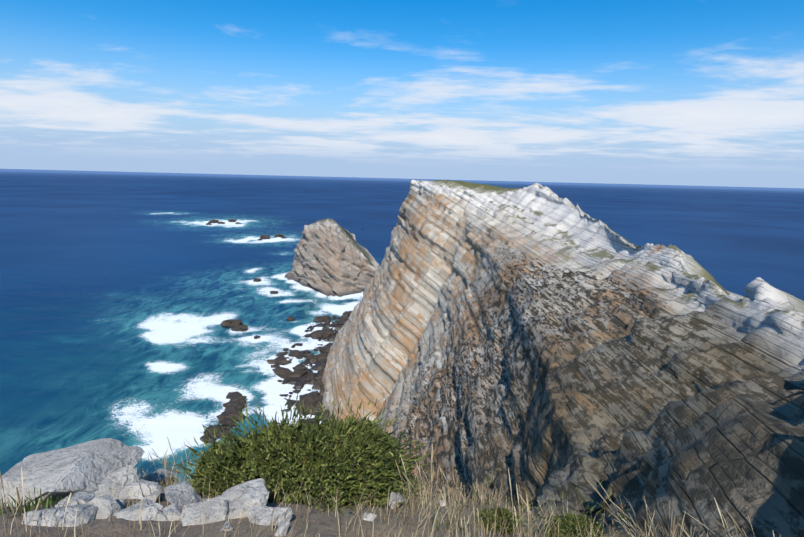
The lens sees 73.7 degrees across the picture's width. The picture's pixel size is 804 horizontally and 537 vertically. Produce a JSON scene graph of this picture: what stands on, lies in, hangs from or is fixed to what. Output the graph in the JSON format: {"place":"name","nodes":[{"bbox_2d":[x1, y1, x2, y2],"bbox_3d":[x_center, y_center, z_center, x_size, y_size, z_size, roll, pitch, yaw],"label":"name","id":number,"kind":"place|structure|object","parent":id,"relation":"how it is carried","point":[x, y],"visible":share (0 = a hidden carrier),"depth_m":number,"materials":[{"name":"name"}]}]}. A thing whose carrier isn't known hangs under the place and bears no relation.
{"place":"outdoors","nodes":[
{"label":"outdoors","id":0,"kind":"place"},
{"bbox_2d":[0,485,551,536],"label":"ground","id":1,"kind":"structure","parent":0,"point":[324,524],"depth_m":4.04,"materials":[{"name":"brown soil"}]},
{"bbox_2d":[0,438,444,536],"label":"boulders","id":2,"kind":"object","parent":1,"relation":"on","point":[93,471],"depth_m":4.57,"materials":[{"name":"grey stone"}]},
{"bbox_2d":[0,487,460,533],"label":"green tufts","id":3,"kind":"object","parent":1,"relation":"on","point":[49,501],"visible":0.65,"depth_m":4.31,"materials":[{"name":"green plant"}]},
{"bbox_2d":[160,393,438,514],"bbox_3d":[-0.877,2.580,5.448,3.274,2.188,2.867,2,10,1],"label":"gorse bush","id":4,"kind":"object","parent":1,"relation":"on","point":[358,458],"visible":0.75,"depth_m":5.40,"materials":[{"name":"green plant"}]},
{"bbox_2d":[0,464,707,536],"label":"dry grass mat","id":5,"kind":"object","parent":1,"relation":"on","point":[412,507],"visible":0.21,"depth_m":4.28,"materials":[{"name":"beige plant"}]},
{"bbox_2d":[0,437,780,536],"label":"dry grass stalks","id":6,"kind":"object","parent":1,"relation":"on","point":[674,531],"visible":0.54,"depth_m":3.86,"materials":[{"name":"beige plant"}]},
{"bbox_2d":[449,475,552,536],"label":"grass tuft","id":7,"kind":"object","parent":1,"relation":"on","point":[500,515],"visible":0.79,"depth_m":4.43,"materials":[{"name":"green plant"}]},
{"bbox_2d":[510,479,631,536],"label":"grass tuft","id":8,"kind":"object","parent":1,"relation":"on","point":[563,524],"visible":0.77,"depth_m":4.20,"materials":[{"name":"green plant"}]},
{"bbox_2d":[0,169,803,484],"bbox_3d":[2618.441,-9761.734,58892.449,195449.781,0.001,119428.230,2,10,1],"label":"sea","id":9,"kind":"structure","parent":0,"point":[122,295],"depth_m":522.84,"materials":[{"name":"blue liquid"}]},
{"bbox_2d":[200,219,363,443],"bbox_3d":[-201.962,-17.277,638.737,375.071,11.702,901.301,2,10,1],"label":"rocks","id":10,"kind":"object","parent":9,"relation":"in","point":[232,406],"visible":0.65,"depth_m":258.31,"materials":[{"name":"stone"}]},
{"bbox_2d":[276,311,349,425],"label":"rocky shore","id":11,"kind":"structure","parent":9,"relation":"in","point":[300,382],"depth_m":257.16,"materials":[{"name":"stone"}]},
{"bbox_2d":[284,218,379,296],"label":"sea stack","id":12,"kind":"object","parent":9,"relation":"in","point":[332,257],"visible":0.79,"depth_m":456.62,"materials":[{"name":"beige stone"}]},
{"bbox_2d":[0,0,803,187],"label":"sky","id":13,"kind":"structure","parent":0,"point":[647,92],"materials":[{"name":"blue"}]},
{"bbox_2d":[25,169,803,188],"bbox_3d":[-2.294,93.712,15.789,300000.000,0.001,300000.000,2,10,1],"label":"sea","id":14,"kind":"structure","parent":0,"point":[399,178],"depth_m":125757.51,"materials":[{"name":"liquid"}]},
{"bbox_2d":[321,180,803,536],"bbox_3d":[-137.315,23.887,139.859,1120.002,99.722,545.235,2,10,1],"label":"headland cliff","id":15,"kind":"structure","parent":0,"point":[534,337],"depth_m":67.85,"materials":[{"name":"stone"}]}
]}

